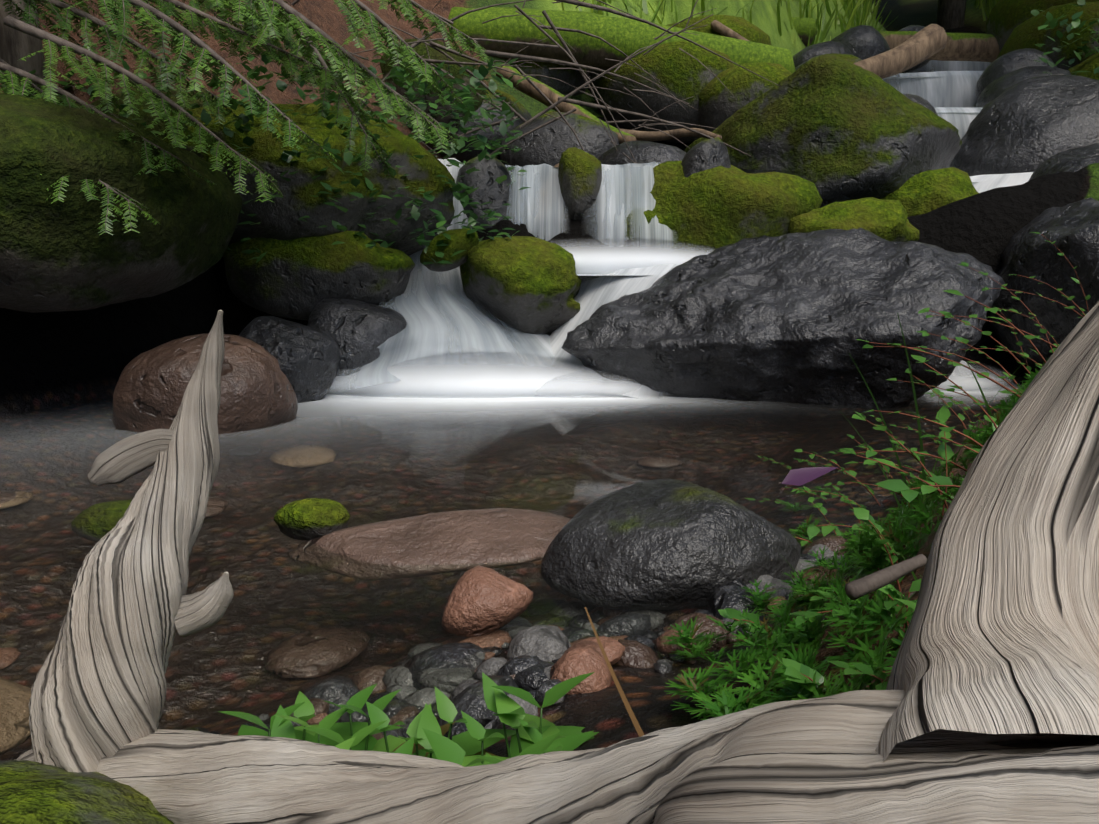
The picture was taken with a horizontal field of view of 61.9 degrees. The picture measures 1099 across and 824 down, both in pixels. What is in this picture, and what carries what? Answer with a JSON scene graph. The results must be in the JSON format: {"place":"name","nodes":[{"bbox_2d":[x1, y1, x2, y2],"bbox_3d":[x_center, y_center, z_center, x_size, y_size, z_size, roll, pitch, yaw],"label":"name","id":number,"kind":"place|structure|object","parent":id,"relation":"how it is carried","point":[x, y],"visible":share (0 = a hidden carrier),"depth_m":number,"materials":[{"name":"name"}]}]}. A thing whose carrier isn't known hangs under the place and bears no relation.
{"place":"outdoors","nodes":[
{"label":"outdoors","id":0,"kind":"place"},
{"bbox_2d":[0,382,1025,759],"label":"pool water","id":1,"kind":"structure","parent":0,"point":[318,628],"depth_m":1.57,"materials":[{"name":"brown liquid"}]},
{"bbox_2d":[113,334,297,433],"bbox_3d":[-0.855,-0.034,2.283,0.428,0.326,0.400,-5,11,-28],"label":"red rock","id":2,"kind":"object","parent":1,"relation":"in","point":[257,391],"visible":0.73,"depth_m":2.15,"materials":[{"name":"stone"}]},
{"bbox_2d":[239,316,340,402],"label":"dark rock","id":3,"kind":"object","parent":1,"relation":"in","point":[307,357],"visible":0.35,"depth_m":2.56,"materials":[{"name":"stone"}]},
{"bbox_2d":[274,498,349,539],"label":"mossy rock","id":4,"kind":"object","parent":1,"relation":"in","point":[308,519],"visible":0.88,"depth_m":1.35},
{"bbox_2d":[307,298,408,393],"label":"dark rock","id":5,"kind":"object","parent":1,"relation":"on","point":[358,332],"visible":0.38,"depth_m":2.70,"materials":[{"name":"stone"}]},
{"bbox_2d":[330,158,536,387],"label":"waterfall","id":6,"kind":"structure","parent":1,"relation":"on","point":[453,170],"depth_m":3.04,"materials":[{"name":"liquid"}]},
{"bbox_2d":[310,508,570,564],"bbox_3d":[-0.146,0.211,1.365,0.479,0.105,0.236,-1,10,-6],"label":"flat rock","id":7,"kind":"object","parent":1,"relation":"in","point":[493,535],"visible":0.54,"depth_m":1.32,"materials":[{"name":"stone"}]},
{"bbox_2d":[328,350,602,397],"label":"foam","id":8,"kind":"object","parent":1,"relation":"on","point":[485,383],"visible":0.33,"depth_m":2.67,"materials":[{"name":"white liquid"}]},
{"bbox_2d":[429,339,502,370],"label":"mist","id":9,"kind":"object","parent":1,"relation":"on","point":[461,357],"visible":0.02,"depth_m":2.79,"materials":[{"name":"white liquid"}]},
{"bbox_2d":[441,565,532,634],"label":"orange rock","id":10,"kind":"object","parent":1,"relation":"on","point":[482,600],"visible":0.96,"depth_m":1.02,"materials":[{"name":"stone"}]},
{"bbox_2d":[474,657,506,679],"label":"pebble","id":11,"kind":"object","parent":1,"relation":"in","point":[492,666],"visible":0.44,"depth_m":0.92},
{"bbox_2d":[501,694,537,724],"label":"pebble","id":12,"kind":"object","parent":1,"relation":"in","point":[530,708],"visible":0.17,"depth_m":0.83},
{"bbox_2d":[530,366,640,397],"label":"foam","id":13,"kind":"object","parent":1,"relation":"on","point":[565,390],"visible":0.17,"depth_m":2.66,"materials":[{"name":"white liquid"}]},
{"bbox_2d":[571,636,625,665],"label":"pebble","id":14,"kind":"object","parent":1,"relation":"on","point":[614,649],"visible":0.33,"depth_m":0.95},
{"bbox_2d":[617,639,657,667],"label":"pebble","id":15,"kind":"object","parent":1,"relation":"on","point":[636,654],"visible":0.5,"depth_m":0.95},
{"bbox_2d":[668,612,729,650],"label":"pebble","id":16,"kind":"object","parent":1,"relation":"on","point":[707,623],"visible":0.42,"depth_m":1.00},
{"bbox_2d":[802,566,842,580],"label":"pebble","id":17,"kind":"object","parent":1,"relation":"on","point":[820,569],"visible":0.19,"depth_m":1.18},
{"bbox_2d":[802,535,846,555],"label":"pebble","id":18,"kind":"object","parent":1,"relation":"on","point":[833,541],"visible":0.38,"depth_m":1.26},
{"bbox_2d":[947,360,985,383],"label":"waterfall","id":19,"kind":"object","parent":1,"relation":"on","point":[957,369],"visible":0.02,"depth_m":3.00,"materials":[{"name":"liquid"}]},
{"bbox_2d":[938,364,1010,391],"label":"foam","id":20,"kind":"object","parent":1,"relation":"on","point":[946,384],"visible":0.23,"depth_m":2.78,"materials":[{"name":"white liquid"}]},
{"bbox_2d":[0,0,1098,756],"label":"ground","id":21,"kind":"structure","parent":0,"point":[54,358],"depth_m":3.01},
{"bbox_2d":[0,0,46,97],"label":"tree","id":22,"kind":"object","parent":21,"relation":"on","point":[15,45],"visible":0.08,"depth_m":2.49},
{"bbox_2d":[0,0,490,234],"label":"conifer boughs","id":23,"kind":"object","parent":22,"relation":"attached to","point":[279,24],"depth_m":2.08,"materials":[{"name":"plant"}]},
{"bbox_2d":[0,760,173,823],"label":"mossy rock","id":24,"kind":"object","parent":21,"relation":"on","point":[32,792],"visible":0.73,"depth_m":0.60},
{"bbox_2d":[0,93,241,312],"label":"boulder","id":25,"kind":"object","parent":21,"relation":"on","point":[58,256],"visible":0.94,"depth_m":2.03,"materials":[{"name":"plant"}]},
{"bbox_2d":[91,89,220,141],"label":"boulder","id":26,"kind":"object","parent":21,"relation":"on","point":[148,118],"visible":0.06,"depth_m":2.91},
{"bbox_2d":[165,101,455,255],"bbox_3d":[-0.821,-0.733,3.098,0.908,0.600,0.833,-8,13,-39],"label":"boulder","id":27,"kind":"object","parent":21,"relation":"on","point":[278,219],"visible":0.42,"depth_m":2.78,"materials":[{"name":"plant"}]},
{"bbox_2d":[223,231,414,319],"bbox_3d":[-0.744,-0.468,2.969,0.621,0.328,0.450,0,10,1],"label":"boulder","id":28,"kind":"object","parent":21,"relation":"on","point":[299,278],"visible":0.69,"depth_m":2.80,"materials":[{"name":"stone"}]},
{"bbox_2d":[219,672,598,766],"bbox_3d":[-0.104,0.275,0.688,0.368,0.112,0.224,0,10,1],"label":"monkeyflower plant","id":29,"kind":"object","parent":21,"relation":"on","point":[425,732],"depth_m":0.72,"materials":[{"name":"plant"}]},
{"bbox_2d":[67,0,780,162],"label":"dead twigs","id":30,"kind":"object","parent":21,"relation":"on","point":[541,27],"visible":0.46,"depth_m":3.43,"materials":[{"name":"wood"}]},
{"bbox_2d":[427,643,477,661],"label":"pebble","id":31,"kind":"object","parent":21,"relation":"on","point":[450,652],"visible":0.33,"depth_m":0.97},
{"bbox_2d":[446,717,479,739],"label":"pebble","id":32,"kind":"object","parent":21,"relation":"on","point":[458,728],"visible":0.15,"depth_m":0.79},
{"bbox_2d":[449,680,478,699],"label":"pebble","id":33,"kind":"object","parent":21,"relation":"on","point":[461,686],"visible":0.08,"depth_m":0.87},
{"bbox_2d":[437,675,518,736],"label":"pebble","id":34,"kind":"object","parent":21,"relation":"on","point":[469,700],"visible":0.42,"depth_m":0.82,"materials":[{"name":"dark grey wet rock"}]},
{"bbox_2d":[456,154,515,228],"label":"lip rock","id":35,"kind":"object","parent":21,"relation":"on","point":[485,177],"visible":0.54,"depth_m":3.22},
{"bbox_2d":[440,89,531,162],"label":"dark boulder","id":36,"kind":"object","parent":21,"relation":"on","point":[519,108],"visible":0.15,"depth_m":4.19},
{"bbox_2d":[380,38,486,151],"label":"boulder","id":37,"kind":"object","parent":36,"relation":"on","point":[421,50],"visible":0.27,"depth_m":4.02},
{"bbox_2d":[497,655,540,675],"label":"pebble","id":38,"kind":"object","parent":21,"relation":"on","point":[515,665],"visible":0.44,"depth_m":0.90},
{"bbox_2d":[514,660,553,691],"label":"pebble","id":39,"kind":"object","parent":21,"relation":"on","point":[534,677],"visible":0.44,"depth_m":0.88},
{"bbox_2d":[518,332,551,349],"bbox_3d":[0.157,-0.245,3.238,0.850,0.362,0.511,0,10,1],"label":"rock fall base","id":40,"kind":"object","parent":21,"relation":"on","point":[529,344],"depth_m":3.02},
{"bbox_2d":[460,236,581,335],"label":"moss boulder","id":41,"kind":"object","parent":40,"relation":"on","point":[526,284],"visible":0.98,"depth_m":2.88,"materials":[{"name":"plant"}]},
{"bbox_2d":[420,228,478,271],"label":"mossy rock","id":42,"kind":"object","parent":41,"relation":"on","point":[461,239],"visible":0.92,"depth_m":2.90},
{"bbox_2d":[531,264,678,398],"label":"stream","id":43,"kind":"structure","parent":40,"relation":"on","point":[593,295],"depth_m":2.94,"materials":[{"name":"liquid"}]},
{"bbox_2d":[322,250,553,393],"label":"waterfall","id":44,"kind":"structure","parent":43,"relation":"attached to","point":[419,344],"depth_m":2.81,"materials":[{"name":"liquid"}]},
{"bbox_2d":[505,164,569,240],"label":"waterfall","id":45,"kind":"structure","parent":21,"relation":"on","point":[556,196],"depth_m":3.25,"materials":[{"name":"liquid"}]},
{"bbox_2d":[511,164,541,233],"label":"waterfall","id":46,"kind":"structure","parent":45,"relation":"attached to","point":[518,209],"depth_m":3.24,"materials":[{"name":"liquid"}]},
{"bbox_2d":[508,625,570,661],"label":"pebble","id":47,"kind":"object","parent":21,"relation":"on","point":[552,642],"visible":0.42,"depth_m":0.97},
{"bbox_2d":[532,163,558,220],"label":"waterfall","id":48,"kind":"structure","parent":21,"relation":"on","point":[545,181],"depth_m":3.30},
{"bbox_2d":[513,60,586,95],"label":"boulder","id":49,"kind":"object","parent":21,"relation":"on","point":[573,77],"visible":0.17,"depth_m":4.70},
{"bbox_2d":[534,679,565,705],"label":"pebble","id":50,"kind":"object","parent":21,"relation":"on","point":[544,687],"visible":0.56,"depth_m":0.85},
{"bbox_2d":[16,300,1098,823],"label":"driftwood log","id":51,"kind":"object","parent":21,"relation":"on","point":[982,706],"visible":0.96,"depth_m":0.37,"materials":[{"name":"wood"}]},
{"bbox_2d":[29,0,1098,264],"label":"understory plant","id":52,"kind":"object","parent":21,"relation":"on","point":[467,100],"visible":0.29,"depth_m":2.81,"materials":[{"name":"green plant"}]},
{"bbox_2d":[558,147,601,219],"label":"lip rock","id":53,"kind":"object","parent":21,"relation":"on","point":[580,175],"visible":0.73,"depth_m":3.21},
{"bbox_2d":[550,647,611,694],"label":"pebble","id":54,"kind":"object","parent":21,"relation":"on","point":[573,662],"visible":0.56,"depth_m":0.87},
{"bbox_2d":[562,640,602,655],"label":"pebble","id":55,"kind":"object","parent":21,"relation":"on","point":[595,645],"visible":0.23,"depth_m":0.95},
{"bbox_2d":[448,7,795,72],"bbox_3d":[0.342,-1.833,4.639,1.817,0.417,0.276,0,10,1],"label":"mossy log","id":56,"kind":"object","parent":21,"relation":"on","point":[628,37],"visible":0.46,"depth_m":4.53,"materials":[{"name":"plant"}]},
{"bbox_2d":[597,141,685,166],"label":"dark boulder","id":57,"kind":"object","parent":21,"relation":"on","point":[642,152],"visible":0.23,"depth_m":3.52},
{"bbox_2d":[653,662,671,673],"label":"pebble","id":58,"kind":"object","parent":21,"relation":"on","point":[663,667],"depth_m":0.93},
{"bbox_2d":[595,40,734,142],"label":"mossy boulder","id":59,"kind":"object","parent":21,"relation":"on","point":[675,70],"visible":0.5,"depth_m":4.50,"materials":[{"name":"plant"}]},
{"bbox_2d":[541,479,800,603],"bbox_3d":[0.164,0.202,1.248,0.321,0.208,0.282,-9,13,-41],"label":"boulder","id":60,"kind":"object","parent":21,"relation":"on","point":[661,541],"visible":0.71,"depth_m":1.15,"materials":[{"name":"stone"}]},
{"bbox_2d":[655,629,695,655],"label":"pebble","id":61,"kind":"object","parent":21,"relation":"on","point":[659,643],"visible":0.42,"depth_m":0.99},
{"bbox_2d":[681,137,730,177],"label":"lip rock","id":62,"kind":"object","parent":21,"relation":"on","point":[706,155],"visible":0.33,"depth_m":3.19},
{"bbox_2d":[595,161,821,254],"bbox_3d":[0.577,-0.705,3.400,0.833,0.451,0.595,3,10,17],"label":"moss boulder","id":63,"kind":"object","parent":21,"relation":"on","point":[712,209],"visible":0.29,"depth_m":3.13,"materials":[{"name":"plant"}]},
{"bbox_2d":[601,164,627,250],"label":"waterfall","id":64,"kind":"structure","parent":63,"relation":"attached to","point":[620,223],"depth_m":3.21,"materials":[{"name":"liquid"}]},
{"bbox_2d":[628,163,674,252],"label":"waterfall","id":65,"kind":"structure","parent":63,"relation":"attached to","point":[648,201],"depth_m":3.19,"materials":[{"name":"liquid"}]},
{"bbox_2d":[668,15,771,45],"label":"mossy boulder","id":66,"kind":"object","parent":21,"relation":"on","point":[746,29],"visible":0.17,"depth_m":5.14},
{"bbox_2d":[710,20,748,40],"bbox_3d":[1.110,-1.905,4.980,0.516,0.492,0.082,8,13,37],"label":"log","id":67,"kind":"object","parent":66,"relation":"attached to","point":[720,28],"visible":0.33,"depth_m":5.03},
{"bbox_2d":[709,585,767,624],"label":"pebble","id":68,"kind":"object","parent":21,"relation":"on","point":[724,597],"visible":0.38,"depth_m":1.04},
{"bbox_2d":[698,62,791,131],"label":"mossy boulder","id":69,"kind":"object","parent":21,"relation":"on","point":[719,104],"visible":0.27,"depth_m":4.35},
{"bbox_2d":[584,360,938,736],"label":"dead plant stems","id":70,"kind":"object","parent":21,"relation":"on","point":[630,712],"visible":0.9,"depth_m":0.65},
{"bbox_2d":[762,578,793,599],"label":"pebble","id":71,"kind":"object","parent":21,"relation":"on","point":[781,591],"visible":0.27,"depth_m":1.13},
{"bbox_2d":[561,0,999,46],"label":"meadow grass","id":72,"kind":"structure","parent":21,"relation":"on","point":[862,9],"depth_m":7.29,"materials":[{"name":"green plant"}]},
{"bbox_2d":[561,228,1004,407],"bbox_3d":[0.841,-0.274,2.914,1.093,0.607,1.272,7,12,36],"label":"boulder","id":73,"kind":"object","parent":21,"relation":"on","point":[791,317],"visible":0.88,"depth_m":2.55,"materials":[{"name":"stone"}]},
{"bbox_2d":[792,17,817,45],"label":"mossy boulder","id":74,"kind":"object","parent":21,"relation":"on","point":[803,25],"visible":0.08,"depth_m":6.76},
{"bbox_2d":[684,55,961,207],"bbox_3d":[1.224,-1.031,3.980,1.172,0.887,1.057,-4,11,-23],"label":"moss boulder","id":75,"kind":"object","parent":21,"relation":"on","point":[836,129],"visible":0.54,"depth_m":3.50,"materials":[{"name":"plant"}]},
{"bbox_2d":[853,24,946,78],"bbox_3d":[1.636,-1.767,4.843,1.058,0.614,0.151,-4,11,-20],"label":"log","id":76,"kind":"object","parent":75,"relation":"on","point":[925,43],"visible":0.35,"depth_m":4.85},
{"bbox_2d":[793,41,853,66],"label":"dark boulder","id":77,"kind":"object","parent":21,"relation":"on","point":[814,50],"visible":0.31,"depth_m":5.89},
{"bbox_2d":[807,544,843,558],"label":"pebble","id":78,"kind":"object","parent":21,"relation":"on","point":[828,552],"visible":0.25,"depth_m":1.24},
{"bbox_2d":[795,54,861,69],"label":"mossy rock","id":79,"kind":"object","parent":21,"relation":"on","point":[852,58],"visible":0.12,"depth_m":5.45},
{"bbox_2d":[788,197,918,241],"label":"moss boulder","id":80,"kind":"object","parent":21,"relation":"on","point":[888,220],"visible":0.42,"depth_m":3.10,"materials":[{"name":"plant"}]},
{"bbox_2d":[661,357,1048,719],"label":"green plants","id":81,"kind":"object","parent":21,"relation":"on","point":[864,548],"visible":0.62,"depth_m":0.77,"materials":[{"name":"green plant"}]},
{"bbox_2d":[781,467,837,485],"bbox_3d":[0.214,0.053,0.750,0.048,0.012,0.016,0,10,1],"label":"leaf","id":82,"kind":"object","parent":81,"relation":"attached to","point":[800,476],"visible":1,"depth_m":0.75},
{"bbox_2d":[845,526,926,625],"bbox_3d":[0.364,0.116,0.803,0.334,0.313,0.801,5,11,25],"label":"stick","id":83,"kind":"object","parent":81,"relation":"on","point":[863,586],"depth_m":0.62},
{"bbox_2d":[744,461,971,685],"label":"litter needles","id":84,"kind":"object","parent":21,"relation":"on","point":[871,595],"visible":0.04,"depth_m":0.84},
{"bbox_2d":[831,25,889,59],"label":"dark boulder","id":85,"kind":"object","parent":21,"relation":"on","point":[862,42],"visible":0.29,"depth_m":6.36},
{"bbox_2d":[802,471,966,693],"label":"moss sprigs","id":86,"kind":"object","parent":21,"relation":"on","point":[960,479],"visible":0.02,"depth_m":0.96,"materials":[{"name":"green plant"}]},
{"bbox_2d":[718,232,1090,693],"bbox_3d":[0.444,0.031,1.397,0.636,0.622,1.779,6,12,31],"label":"shrub","id":87,"kind":"object","parent":21,"relation":"on","point":[794,667],"depth_m":0.83,"materials":[{"name":"plant"}]},
{"bbox_2d":[789,313,1020,648],"bbox_3d":[0.352,0.088,0.911,0.262,0.343,0.682,4,11,21],"label":"grass plant","id":88,"kind":"object","parent":21,"relation":"on","point":[922,450],"depth_m":1.17,"materials":[{"name":"green plant"}]},
{"bbox_2d":[899,25,929,71],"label":"dark boulder","id":89,"kind":"object","parent":21,"relation":"on","point":[918,28],"visible":0.12,"depth_m":7.33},
{"bbox_2d":[903,94,937,114],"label":"rock","id":90,"kind":"object","parent":21,"relation":"on","point":[922,101],"visible":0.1,"depth_m":4.59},
{"bbox_2d":[881,167,977,216],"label":"moss boulder","id":91,"kind":"object","parent":21,"relation":"on","point":[924,192],"visible":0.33,"depth_m":3.50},
{"bbox_2d":[883,71,982,112],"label":"waterfall","id":92,"kind":"structure","parent":21,"relation":"on","point":[954,89],"depth_m":6.10,"materials":[{"name":"liquid"}]},
{"bbox_2d":[879,31,999,61],"bbox_3d":[3.476,-2.736,6.943,2.008,0.384,0.210,2,10,13],"label":"log","id":93,"kind":"object","parent":21,"relation":"on","point":[979,47],"visible":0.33,"depth_m":6.94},
{"bbox_2d":[936,0,965,29],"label":"forest tree","id":94,"kind":"object","parent":21,"relation":"on","point":[950,14],"visible":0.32,"depth_m":13.04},
{"bbox_2d":[969,172,1032,192],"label":"waterfall","id":95,"kind":"object","parent":21,"relation":"on","point":[989,182],"visible":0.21,"depth_m":4.03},
{"bbox_2d":[975,48,1056,98],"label":"rock","id":96,"kind":"object","parent":21,"relation":"on","point":[1005,64],"visible":0.38,"depth_m":5.68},
{"bbox_2d":[949,75,1098,175],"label":"dark boulder","id":97,"kind":"object","parent":21,"relation":"on","point":[1029,125],"visible":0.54,"depth_m":4.22,"materials":[{"name":"stone"}]},
{"bbox_2d":[986,0,1098,62],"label":"mossy boulder","id":98,"kind":"object","parent":21,"relation":"on","point":[1005,18],"visible":0.23,"depth_m":6.69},
{"bbox_2d":[989,198,1098,370],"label":"dark boulder","id":99,"kind":"object","parent":21,"relation":"on","point":[1071,230],"visible":0.67,"depth_m":2.75,"materials":[{"name":"stone"}]},
{"bbox_2d":[996,1,1098,69],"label":"mossy boulder","id":100,"kind":"object","parent":21,"relation":"on","point":[1027,34],"visible":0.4,"depth_m":5.77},
{"bbox_2d":[1029,143,1098,180],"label":"dark boulder","id":101,"kind":"object","parent":21,"relation":"on","point":[1074,160],"visible":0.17,"depth_m":3.41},
{"bbox_2d":[1068,52,1098,79],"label":"mossy boulder","id":102,"kind":"object","parent":21,"relation":"on","point":[1090,64],"visible":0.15,"depth_m":5.34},
{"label":"rock on the fall ledge","id":103,"kind":"object","parent":21,"relation":"on","visible":0},
{"bbox_2d":[584,162,660,244],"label":"waterfall","id":104,"kind":"structure","parent":103,"relation":"on","point":[614,205],"depth_m":3.23,"materials":[{"name":"liquid"}]},
{"bbox_2d":[508,167,978,188],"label":"pool water","id":105,"kind":"structure","parent":0,"point":[754,171],"depth_m":3.49,"materials":[{"name":"white liquid"}]},
{"bbox_2d":[499,111,619,185],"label":"dark boulder","id":106,"kind":"object","parent":105,"relation":"in","point":[550,144],"visible":0.4,"depth_m":3.94,"materials":[{"name":"stone"}]},
{"bbox_2d":[496,64,635,143],"bbox_3d":[0.071,-1.367,4.080,0.694,0.411,0.094,5,11,27],"label":"mossy branch","id":107,"kind":"object","parent":106,"relation":"attached to","point":[526,87],"visible":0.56,"depth_m":4.09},
{"bbox_2d":[617,128,721,140],"bbox_3d":[0.454,-1.186,3.906,0.610,0.104,0.073,6,12,30],"label":"log","id":108,"kind":"object","parent":106,"relation":"attached to","point":[653,135],"visible":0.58,"depth_m":3.89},
{"bbox_2d":[935,107,982,138],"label":"waterfall","id":109,"kind":"structure","parent":105,"relation":"on","point":[963,117],"depth_m":4.70,"materials":[{"name":"liquid"}]},
{"bbox_2d":[882,77,979,106],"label":"waterfall","id":110,"kind":"structure","parent":0,"point":[887,79],"depth_m":6.34,"materials":[{"name":"white liquid"}]},
{"bbox_2d":[898,60,990,76],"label":"water","id":111,"kind":"structure","parent":110,"relation":"on","point":[960,66],"depth_m":7.56,"materials":[{"name":"liquid"}]},
{"bbox_2d":[914,60,983,71],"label":"pool water","id":112,"kind":"structure","parent":0,"point":[930,67],"depth_m":8.21,"materials":[{"name":"white liquid"}]},
{"label":"upper pool water","id":113,"kind":"structure","parent":0,"visible":0},
{"bbox_2d":[976,66,1071,110],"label":"dark boulder","id":114,"kind":"object","parent":113,"relation":"on","point":[994,89],"visible":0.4,"depth_m":5.15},
{"label":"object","id":115,"kind":"object","parent":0,"visible":0},
{"bbox_2d":[550,237,709,280],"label":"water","id":116,"kind":"structure","parent":115,"relation":"on","point":[598,262],"depth_m":2.99,"materials":[{"name":"white liquid"}]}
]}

